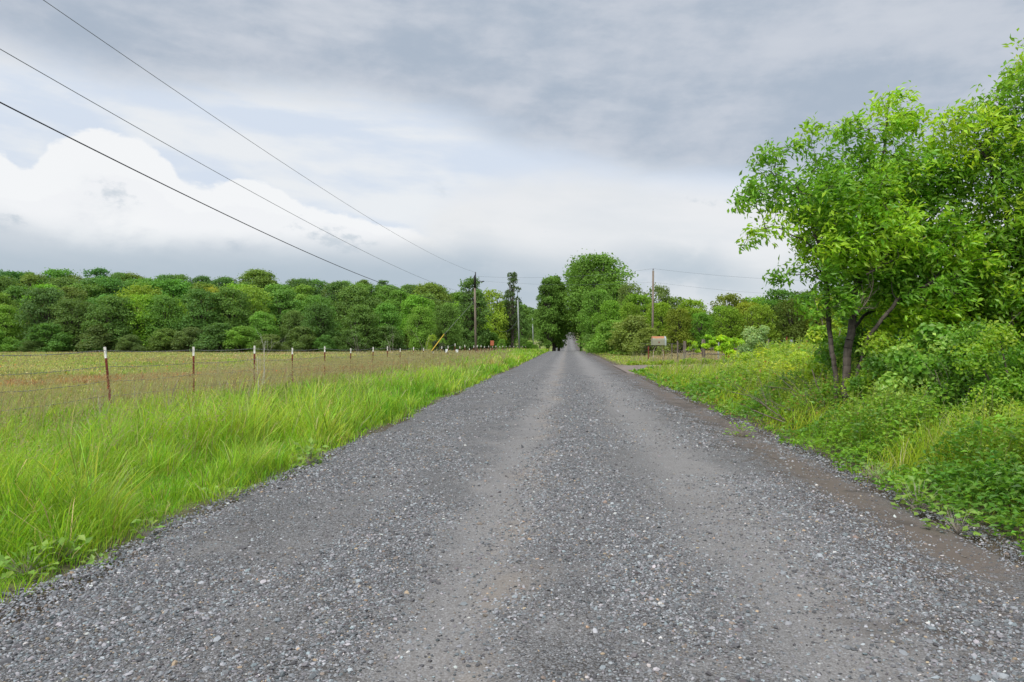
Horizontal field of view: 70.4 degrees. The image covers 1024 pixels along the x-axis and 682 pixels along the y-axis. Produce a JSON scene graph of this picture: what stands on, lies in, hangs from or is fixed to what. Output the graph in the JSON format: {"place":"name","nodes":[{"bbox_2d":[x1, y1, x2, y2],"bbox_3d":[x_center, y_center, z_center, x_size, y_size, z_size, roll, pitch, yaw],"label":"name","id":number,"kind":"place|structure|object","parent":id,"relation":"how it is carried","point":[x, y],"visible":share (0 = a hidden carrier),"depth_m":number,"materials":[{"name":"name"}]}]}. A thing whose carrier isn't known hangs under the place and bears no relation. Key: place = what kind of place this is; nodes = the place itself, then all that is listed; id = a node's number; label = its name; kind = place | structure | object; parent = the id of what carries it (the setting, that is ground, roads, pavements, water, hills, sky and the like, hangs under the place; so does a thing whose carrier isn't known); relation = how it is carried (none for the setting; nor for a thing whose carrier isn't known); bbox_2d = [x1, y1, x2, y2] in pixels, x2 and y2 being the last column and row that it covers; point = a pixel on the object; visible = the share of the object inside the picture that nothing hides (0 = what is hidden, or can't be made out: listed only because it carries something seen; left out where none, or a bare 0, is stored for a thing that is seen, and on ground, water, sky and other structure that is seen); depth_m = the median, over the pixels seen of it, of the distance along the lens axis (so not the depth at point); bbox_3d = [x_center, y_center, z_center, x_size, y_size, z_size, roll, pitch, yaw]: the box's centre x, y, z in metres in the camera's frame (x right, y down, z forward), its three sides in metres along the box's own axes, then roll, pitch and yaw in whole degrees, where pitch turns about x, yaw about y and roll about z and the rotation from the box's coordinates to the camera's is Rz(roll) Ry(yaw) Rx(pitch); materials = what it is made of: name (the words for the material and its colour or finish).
{"place":"outdoors","nodes":[
{"label":"outdoors","id":0,"kind":"place"},
{"bbox_2d":[0,347,548,604],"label":"grass","id":1,"kind":"structure","parent":0,"point":[81,469],"depth_m":11.31,"materials":[{"name":"green plant"}]},
{"bbox_2d":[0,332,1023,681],"bbox_3d":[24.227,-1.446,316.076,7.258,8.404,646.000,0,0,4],"label":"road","id":2,"kind":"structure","parent":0,"point":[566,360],"depth_m":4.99,"materials":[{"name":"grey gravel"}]},
{"bbox_2d":[890,475,947,514],"bbox_3d":[3.827,1.466,6.801,0.480,0.359,0.502,0,0,23],"label":"weed","id":3,"kind":"object","parent":2,"relation":"on","point":[914,499],"visible":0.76,"depth_m":6.84,"materials":[{"name":"green plant"}]},
{"bbox_2d":[0,333,1023,626],"bbox_3d":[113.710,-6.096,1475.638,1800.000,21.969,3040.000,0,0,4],"label":"ground","id":4,"kind":"structure","parent":0,"point":[184,511],"depth_m":7.01,"materials":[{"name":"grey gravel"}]},
{"bbox_2d":[0,303,28,350],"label":"broadleaf tree","id":5,"kind":"object","parent":4,"relation":"on","point":[12,329],"visible":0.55,"depth_m":119.71,"materials":[{"name":"green plant"}]},
{"bbox_2d":[1,284,30,306],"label":"broadleaf tree","id":6,"kind":"object","parent":4,"relation":"on","point":[13,291],"visible":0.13,"depth_m":149.13,"materials":[{"name":"green plant"}]},
{"bbox_2d":[0,540,58,578],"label":"weed","id":7,"kind":"object","parent":4,"relation":"on","point":[5,563],"visible":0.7,"depth_m":4.98,"materials":[{"name":"green plant"}]},
{"bbox_2d":[15,272,49,294],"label":"broadleaf tree","id":8,"kind":"object","parent":4,"relation":"on","point":[29,279],"visible":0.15,"depth_m":174.42,"materials":[{"name":"green plant"}]},
{"bbox_2d":[16,335,49,351],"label":"shrub","id":9,"kind":"object","parent":4,"relation":"on","point":[30,344],"visible":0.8,"depth_m":110.57,"materials":[{"name":"green plant"}]},
{"bbox_2d":[5,322,75,351],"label":"shrub","id":10,"kind":"object","parent":4,"relation":"on","point":[59,340],"visible":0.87,"depth_m":112.07,"materials":[{"name":"green plant"}]},
{"bbox_2d":[10,285,73,350],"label":"broadleaf tree","id":11,"kind":"object","parent":4,"relation":"on","point":[47,296],"visible":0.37,"depth_m":118.30,"materials":[{"name":"green plant"}]},
{"bbox_2d":[26,529,94,565],"bbox_3d":[-3.294,1.503,5.302,0.458,0.222,0.375,0,0,45],"label":"weed","id":12,"kind":"object","parent":4,"relation":"on","point":[70,544],"visible":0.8,"depth_m":5.26,"materials":[{"name":"green plant"}]},
{"bbox_2d":[51,285,89,339],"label":"broadleaf tree","id":13,"kind":"object","parent":4,"relation":"on","point":[74,292],"visible":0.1,"depth_m":129.36,"materials":[{"name":"green plant"}]},
{"bbox_2d":[44,297,98,351],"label":"broadleaf tree","id":14,"kind":"object","parent":4,"relation":"on","point":[69,320],"visible":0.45,"depth_m":117.17,"materials":[{"name":"green plant"}]},
{"bbox_2d":[64,282,112,303],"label":"broadleaf tree","id":15,"kind":"object","parent":4,"relation":"on","point":[89,289],"visible":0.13,"depth_m":152.92,"materials":[{"name":"green plant"}]},
{"bbox_2d":[71,323,127,351],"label":"shrub","id":16,"kind":"object","parent":4,"relation":"on","point":[96,332],"visible":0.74,"depth_m":112.44,"materials":[{"name":"green plant"}]},
{"bbox_2d":[92,276,127,300],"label":"broadleaf tree","id":17,"kind":"object","parent":4,"relation":"on","point":[111,282],"visible":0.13,"depth_m":154.83,"materials":[{"name":"green plant"}]},
{"bbox_2d":[80,294,142,351],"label":"broadleaf tree","id":18,"kind":"object","parent":4,"relation":"on","point":[104,310],"visible":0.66,"depth_m":115.20,"materials":[{"name":"green plant"}]},
{"bbox_2d":[114,334,146,351],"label":"shrub","id":19,"kind":"object","parent":4,"relation":"on","point":[128,342],"visible":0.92,"depth_m":110.88,"materials":[{"name":"green plant"}]},
{"bbox_2d":[113,283,163,344],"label":"broadleaf tree","id":20,"kind":"object","parent":4,"relation":"on","point":[138,290],"visible":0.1,"depth_m":134.37,"materials":[{"name":"green plant"}]},
{"bbox_2d":[116,292,171,350],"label":"broadleaf tree","id":21,"kind":"object","parent":4,"relation":"on","point":[136,300],"visible":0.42,"depth_m":117.94,"materials":[{"name":"green plant"}]},
{"bbox_2d":[130,516,165,542],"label":"weed","id":22,"kind":"object","parent":4,"relation":"on","point":[132,523],"visible":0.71,"depth_m":5.86,"materials":[{"name":"green plant"}]},
{"bbox_2d":[139,293,185,350],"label":"broadleaf tree","id":23,"kind":"object","parent":4,"relation":"on","point":[176,309],"visible":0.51,"depth_m":117.69,"materials":[{"name":"green plant"}]},
{"bbox_2d":[145,327,183,351],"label":"shrub","id":24,"kind":"object","parent":4,"relation":"on","point":[157,342],"visible":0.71,"depth_m":113.46,"materials":[{"name":"green plant"}]},
{"bbox_2d":[150,277,191,313],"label":"broadleaf tree","id":25,"kind":"object","parent":4,"relation":"on","point":[174,286],"visible":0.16,"depth_m":154.30,"materials":[{"name":"green plant"}]},
{"bbox_2d":[167,327,210,351],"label":"shrub","id":26,"kind":"object","parent":4,"relation":"on","point":[188,338],"visible":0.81,"depth_m":111.83,"materials":[{"name":"green plant"}]},
{"bbox_2d":[166,286,225,351],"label":"broadleaf tree","id":27,"kind":"object","parent":4,"relation":"on","point":[197,310],"visible":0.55,"depth_m":117.57,"materials":[{"name":"green plant"}]},
{"bbox_2d":[187,322,243,351],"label":"shrub","id":28,"kind":"object","parent":4,"relation":"on","point":[213,335],"visible":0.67,"depth_m":111.35,"materials":[{"name":"green plant"}]},
{"bbox_2d":[203,285,255,351],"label":"broadleaf tree","id":29,"kind":"object","parent":4,"relation":"on","point":[229,304],"visible":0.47,"depth_m":120.14,"materials":[{"name":"green plant"}]},
{"bbox_2d":[219,325,260,351],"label":"shrub","id":30,"kind":"object","parent":4,"relation":"on","point":[244,339],"visible":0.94,"depth_m":111.45,"materials":[{"name":"green plant"}]},
{"bbox_2d":[232,284,279,339],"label":"broadleaf tree","id":31,"kind":"object","parent":4,"relation":"on","point":[251,292],"visible":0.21,"depth_m":128.55,"materials":[{"name":"green plant"}]},
{"bbox_2d":[237,268,279,289],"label":"broadleaf tree","id":32,"kind":"object","parent":4,"relation":"on","point":[251,275],"visible":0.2,"depth_m":197.94,"materials":[{"name":"green plant"}]},
{"bbox_2d":[0,345,525,410],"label":"barbed wire fence","id":33,"kind":"object","parent":4,"relation":"on","point":[105,350],"visible":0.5,"depth_m":19.09,"materials":[{"name":"red metal"}]},
{"bbox_2d":[247,310,280,350],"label":"broadleaf tree","id":34,"kind":"object","parent":4,"relation":"on","point":[259,318],"visible":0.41,"depth_m":117.09,"materials":[{"name":"green plant"}]},
{"bbox_2d":[252,334,290,351],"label":"shrub","id":35,"kind":"object","parent":4,"relation":"on","point":[274,344],"visible":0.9,"depth_m":109.86,"materials":[{"name":"green plant"}]},
{"bbox_2d":[265,287,306,349],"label":"broadleaf tree","id":36,"kind":"object","parent":4,"relation":"on","point":[282,306],"visible":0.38,"depth_m":131.96,"materials":[{"name":"green plant"}]},
{"bbox_2d":[278,309,305,348],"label":"broadleaf tree","id":37,"kind":"object","parent":4,"relation":"on","point":[291,318],"visible":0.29,"depth_m":120.45,"materials":[{"name":"green plant"}]},
{"bbox_2d":[280,326,323,351],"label":"shrub","id":38,"kind":"object","parent":4,"relation":"on","point":[301,339],"visible":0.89,"depth_m":113.69,"materials":[{"name":"green plant"}]},
{"bbox_2d":[289,283,314,314],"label":"broadleaf tree","id":39,"kind":"object","parent":4,"relation":"on","point":[303,290],"visible":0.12,"depth_m":150.48,"materials":[{"name":"green plant"}]},
{"bbox_2d":[290,437,328,468],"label":"weed","id":40,"kind":"object","parent":4,"relation":"on","point":[307,451],"visible":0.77,"depth_m":9.26,"materials":[{"name":"green plant"}]},
{"bbox_2d":[300,301,341,350],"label":"broadleaf tree","id":41,"kind":"object","parent":4,"relation":"on","point":[318,322],"visible":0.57,"depth_m":117.61,"materials":[{"name":"green plant"}]},
{"bbox_2d":[300,294,342,332],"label":"broadleaf tree","id":42,"kind":"object","parent":4,"relation":"on","point":[312,299],"visible":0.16,"depth_m":133.24,"materials":[{"name":"green plant"}]},
{"bbox_2d":[310,334,338,351],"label":"shrub","id":43,"kind":"object","parent":4,"relation":"on","point":[326,341],"visible":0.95,"depth_m":112.88,"materials":[{"name":"green plant"}]},
{"bbox_2d":[324,280,351,326],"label":"broadleaf tree","id":44,"kind":"object","parent":4,"relation":"on","point":[333,285],"visible":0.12,"depth_m":158.03,"materials":[{"name":"green plant"}]},
{"bbox_2d":[331,329,372,351],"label":"shrub","id":45,"kind":"object","parent":4,"relation":"on","point":[342,343],"visible":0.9,"depth_m":116.71,"materials":[{"name":"green plant"}]},
{"bbox_2d":[329,283,386,336],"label":"broadleaf tree","id":46,"kind":"object","parent":4,"relation":"on","point":[351,295],"visible":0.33,"depth_m":142.62,"materials":[{"name":"green plant"}]},
{"bbox_2d":[335,303,381,350],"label":"broadleaf tree","id":47,"kind":"object","parent":4,"relation":"on","point":[356,317],"visible":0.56,"depth_m":129.28,"materials":[{"name":"green plant"}]},
{"bbox_2d":[365,325,410,350],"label":"shrub","id":48,"kind":"object","parent":4,"relation":"on","point":[380,340],"visible":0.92,"depth_m":127.59,"materials":[{"name":"green plant"}]},
{"bbox_2d":[370,302,405,350],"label":"broadleaf tree","id":49,"kind":"object","parent":4,"relation":"on","point":[391,315],"visible":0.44,"depth_m":135.09,"materials":[{"name":"green plant"}]},
{"bbox_2d":[378,288,409,323],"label":"broadleaf tree","id":50,"kind":"object","parent":4,"relation":"on","point":[401,294],"visible":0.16,"depth_m":154.61,"materials":[{"name":"green plant"}]},
{"bbox_2d":[397,293,438,349],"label":"broadleaf tree","id":51,"kind":"object","parent":4,"relation":"on","point":[412,301],"visible":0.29,"depth_m":144.23,"materials":[{"name":"green plant"}]},
{"bbox_2d":[402,306,436,350],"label":"broadleaf tree","id":52,"kind":"object","parent":4,"relation":"on","point":[422,317],"visible":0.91,"depth_m":115.04,"materials":[{"name":"green plant"}]},
{"bbox_2d":[410,282,455,320],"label":"broadleaf tree","id":53,"kind":"object","parent":4,"relation":"on","point":[436,290],"visible":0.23,"depth_m":191.33,"materials":[{"name":"green plant"}]},
{"bbox_2d":[429,301,467,350],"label":"broadleaf tree","id":54,"kind":"object","parent":4,"relation":"on","point":[451,340],"visible":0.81,"depth_m":121.39,"materials":[{"name":"green plant"}]},
{"bbox_2d":[431,272,483,351],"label":"utility pole","id":55,"kind":"object","parent":4,"relation":"on","point":[475,324],"visible":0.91,"depth_m":90.62,"materials":[{"name":"brown wood"}]},
{"bbox_2d":[0,102,454,302],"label":"power line","id":56,"kind":"object","parent":55,"relation":"attached to","point":[172,188],"visible":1,"depth_m":20.35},
{"bbox_2d":[0,49,473,294],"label":"power line","id":57,"kind":"object","parent":55,"relation":"attached to","point":[179,151],"visible":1,"depth_m":20.84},
{"bbox_2d":[454,276,492,350],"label":"broadleaf tree","id":58,"kind":"object","parent":4,"relation":"on","point":[466,301],"visible":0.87,"depth_m":148.73,"materials":[{"name":"green plant"}]},
{"bbox_2d":[483,287,509,343],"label":"broadleaf tree","id":59,"kind":"object","parent":4,"relation":"on","point":[489,295],"visible":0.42,"depth_m":170.70,"materials":[{"name":"green plant"}]},
{"bbox_2d":[493,298,520,349],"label":"broadleaf tree","id":60,"kind":"object","parent":4,"relation":"on","point":[508,343],"visible":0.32,"depth_m":174.79,"materials":[{"name":"green plant"}]},
{"bbox_2d":[503,271,523,347],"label":"sparse tree","id":61,"kind":"object","parent":4,"relation":"on","point":[509,292],"visible":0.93,"depth_m":173.57,"materials":[{"name":"green plant"}]},
{"bbox_2d":[515,312,531,343],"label":"broadleaf tree","id":62,"kind":"object","parent":4,"relation":"on","point":[525,331],"visible":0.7,"depth_m":254.14,"materials":[{"name":"green plant"}]},
{"bbox_2d":[532,277,562,349],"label":"broadleaf tree","id":63,"kind":"object","parent":4,"relation":"on","point":[549,318],"visible":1,"depth_m":147.05,"materials":[{"name":"green plant"}]},
{"bbox_2d":[538,274,567,350],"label":"broadleaf tree","id":64,"kind":"object","parent":4,"relation":"on","point":[560,338],"visible":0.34,"depth_m":154.01,"materials":[{"name":"green plant"}]},
{"bbox_2d":[575,287,614,350],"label":"broadleaf tree","id":65,"kind":"object","parent":4,"relation":"on","point":[601,295],"visible":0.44,"depth_m":124.76,"materials":[{"name":"green plant"}]},
{"bbox_2d":[559,248,638,337],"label":"broadleaf tree","id":66,"kind":"object","parent":4,"relation":"on","point":[593,264],"visible":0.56,"depth_m":147.80,"materials":[{"name":"green plant"}]},
{"bbox_2d":[581,318,632,354],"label":"shrub","id":67,"kind":"object","parent":4,"relation":"on","point":[600,341],"visible":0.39,"depth_m":91.13,"materials":[{"name":"green plant"}]},
{"bbox_2d":[589,298,625,352],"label":"broadleaf tree","id":68,"kind":"object","parent":4,"relation":"on","point":[609,309],"visible":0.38,"depth_m":103.28,"materials":[{"name":"green plant"}]},
{"bbox_2d":[594,279,628,304],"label":"broadleaf tree","id":69,"kind":"object","parent":4,"relation":"on","point":[612,287],"visible":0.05,"depth_m":137.12,"materials":[{"name":"green plant"}]},
{"bbox_2d":[605,314,655,355],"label":"shrub","id":70,"kind":"object","parent":4,"relation":"on","point":[623,338],"visible":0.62,"depth_m":82.77,"materials":[{"name":"green plant"}]},
{"bbox_2d":[616,281,646,318],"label":"broadleaf tree","id":71,"kind":"object","parent":4,"relation":"on","point":[625,290],"visible":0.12,"depth_m":119.50,"materials":[{"name":"green plant"}]},
{"bbox_2d":[618,301,644,326],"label":"broadleaf tree","id":72,"kind":"object","parent":4,"relation":"on","point":[630,306],"visible":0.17,"depth_m":99.55,"materials":[{"name":"green plant"}]},
{"bbox_2d":[619,292,658,323],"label":"young tree","id":73,"kind":"object","parent":4,"relation":"on","point":[636,298],"visible":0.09,"depth_m":115.90,"materials":[{"name":"green plant"}]},
{"bbox_2d":[626,327,670,355],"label":"shrub","id":74,"kind":"object","parent":4,"relation":"on","point":[644,337],"visible":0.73,"depth_m":79.35,"materials":[{"name":"green plant"}]},
{"bbox_2d":[641,282,677,328],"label":"broadleaf tree","id":75,"kind":"object","parent":4,"relation":"on","point":[660,293],"visible":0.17,"depth_m":117.15,"materials":[{"name":"green plant"}]},
{"bbox_2d":[643,301,677,351],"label":"young tree","id":76,"kind":"object","parent":4,"relation":"on","point":[663,307],"visible":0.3,"depth_m":103.26,"materials":[{"name":"green plant"}]},
{"bbox_2d":[660,307,698,352],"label":"young tree","id":77,"kind":"object","parent":4,"relation":"on","point":[681,335],"visible":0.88,"depth_m":93.74,"materials":[{"name":"green plant"}]},
{"bbox_2d":[686,311,717,351],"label":"young tree","id":78,"kind":"object","parent":4,"relation":"on","point":[705,317],"visible":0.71,"depth_m":93.41,"materials":[{"name":"green plant"}]},
{"bbox_2d":[716,334,734,363],"bbox_3d":[13.263,0.603,45.095,1.209,2.116,1.144,0,0,4],"label":"sapling","id":79,"kind":"object","parent":4,"relation":"on","point":[727,341],"visible":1,"depth_m":44.92,"materials":[{"name":"green plant"}]},
{"bbox_2d":[707,307,746,349],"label":"young tree","id":80,"kind":"object","parent":4,"relation":"on","point":[732,315],"visible":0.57,"depth_m":93.17,"materials":[{"name":"green plant"}]},
{"bbox_2d":[707,292,750,345],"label":"young tree","id":81,"kind":"object","parent":4,"relation":"on","point":[731,298],"visible":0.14,"depth_m":114.30,"materials":[{"name":"green plant"}]},
{"bbox_2d":[736,324,770,356],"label":"shrub","id":82,"kind":"object","parent":4,"relation":"on","point":[754,340],"visible":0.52,"depth_m":39.61,"materials":[{"name":"green plant"}]},
{"bbox_2d":[739,303,784,344],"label":"young tree","id":83,"kind":"object","parent":4,"relation":"on","point":[758,318],"visible":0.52,"depth_m":92.69,"materials":[{"name":"green plant"}]},
{"bbox_2d":[763,287,793,318],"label":"young tree","id":84,"kind":"object","parent":4,"relation":"on","point":[778,293],"visible":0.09,"depth_m":116.74,"materials":[{"name":"green plant"}]},
{"bbox_2d":[770,297,819,344],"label":"young tree","id":85,"kind":"object","parent":4,"relation":"on","point":[793,324],"visible":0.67,"depth_m":92.97,"materials":[{"name":"green plant"}]},
{"bbox_2d":[803,362,841,405],"bbox_3d":[6.475,0.940,14.592,1.278,1.040,0.862,0,0,-17],"label":"shrub","id":86,"kind":"object","parent":4,"relation":"on","point":[815,368],"visible":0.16,"depth_m":14.47,"materials":[{"name":"green plant"}]},
{"bbox_2d":[625,324,1023,555],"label":"weeds","id":87,"kind":"object","parent":4,"relation":"on","point":[1009,485],"visible":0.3,"depth_m":9.67,"materials":[{"name":"green plant"}]},
{"bbox_2d":[805,301,846,365],"bbox_3d":[8.596,0.113,19.558,1.408,2.496,1.316,0,0,4],"label":"shrub","id":88,"kind":"object","parent":4,"relation":"on","point":[817,333],"visible":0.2,"depth_m":19.46,"materials":[{"name":"green plant"}]},
{"bbox_2d":[841,376,873,411],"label":"shrub","id":89,"kind":"object","parent":4,"relation":"on","point":[855,381],"visible":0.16,"depth_m":12.19,"materials":[{"name":"green plant"}]},
{"bbox_2d":[811,293,913,381],"bbox_3d":[7.400,0.165,15.428,2.134,2.367,2.215,0,0,4],"label":"shrub","id":90,"kind":"object","parent":4,"relation":"on","point":[825,355],"visible":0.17,"depth_m":15.13,"materials":[{"name":"green plant"}]},
{"bbox_2d":[726,80,1010,410],"bbox_3d":[6.243,-1.599,13.137,4.745,5.936,3.106,0,0,4],"label":"roadside tree","id":91,"kind":"object","parent":4,"relation":"on","point":[880,189],"visible":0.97,"depth_m":12.59,"materials":[{"name":"green plant"}]},
{"bbox_2d":[841,330,924,405],"bbox_3d":[6.571,0.578,12.357,1.796,1.559,1.710,0,0,4],"label":"shrub","id":92,"kind":"object","parent":4,"relation":"on","point":[878,369],"visible":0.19,"depth_m":12.25,"materials":[{"name":"green plant"}]},
{"bbox_2d":[874,320,981,416],"bbox_3d":[6.623,0.522,11.293,1.892,1.715,1.461,0,0,4],"label":"shrub","id":93,"kind":"object","parent":4,"relation":"on","point":[933,338],"visible":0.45,"depth_m":11.20,"materials":[{"name":"green plant"}]},
{"bbox_2d":[920,505,990,536],"bbox_3d":[3.719,1.513,6.038,0.428,0.277,0.437,0,0,-33],"label":"weed","id":94,"kind":"object","parent":4,"relation":"on","point":[958,515],"visible":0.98,"depth_m":6.03,"materials":[{"name":"green plant"}]},
{"bbox_2d":[914,319,1023,422],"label":"shrub","id":95,"kind":"object","parent":4,"relation":"on","point":[956,382],"visible":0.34,"depth_m":10.31,"materials":[{"name":"green plant"}]},
{"bbox_2d":[919,28,1023,341],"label":"roadside tree","id":96,"kind":"object","parent":4,"relation":"on","point":[999,192],"visible":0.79,"depth_m":12.09,"materials":[{"name":"green plant"}]},
{"bbox_2d":[933,219,1023,355],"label":"shrub","id":97,"kind":"object","parent":4,"relation":"on","point":[978,318],"visible":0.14,"depth_m":12.21,"materials":[{"name":"green plant"}]},
{"bbox_2d":[940,377,1023,429],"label":"shrub","id":98,"kind":"object","parent":4,"relation":"on","point":[1015,388],"visible":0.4,"depth_m":9.20,"materials":[{"name":"green plant"}]},
{"bbox_2d":[950,320,1023,425],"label":"shrub","id":99,"kind":"object","parent":4,"relation":"on","point":[1002,376],"visible":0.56,"depth_m":9.46,"materials":[{"name":"green plant"}]},
{"bbox_2d":[0,0,1023,313],"label":"sky","id":100,"kind":"structure","parent":0,"point":[495,138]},
{"bbox_2d":[594,349,1023,546],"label":"grass","id":101,"kind":"structure","parent":0,"point":[675,369],"depth_m":10.88,"materials":[{"name":"green plant"}]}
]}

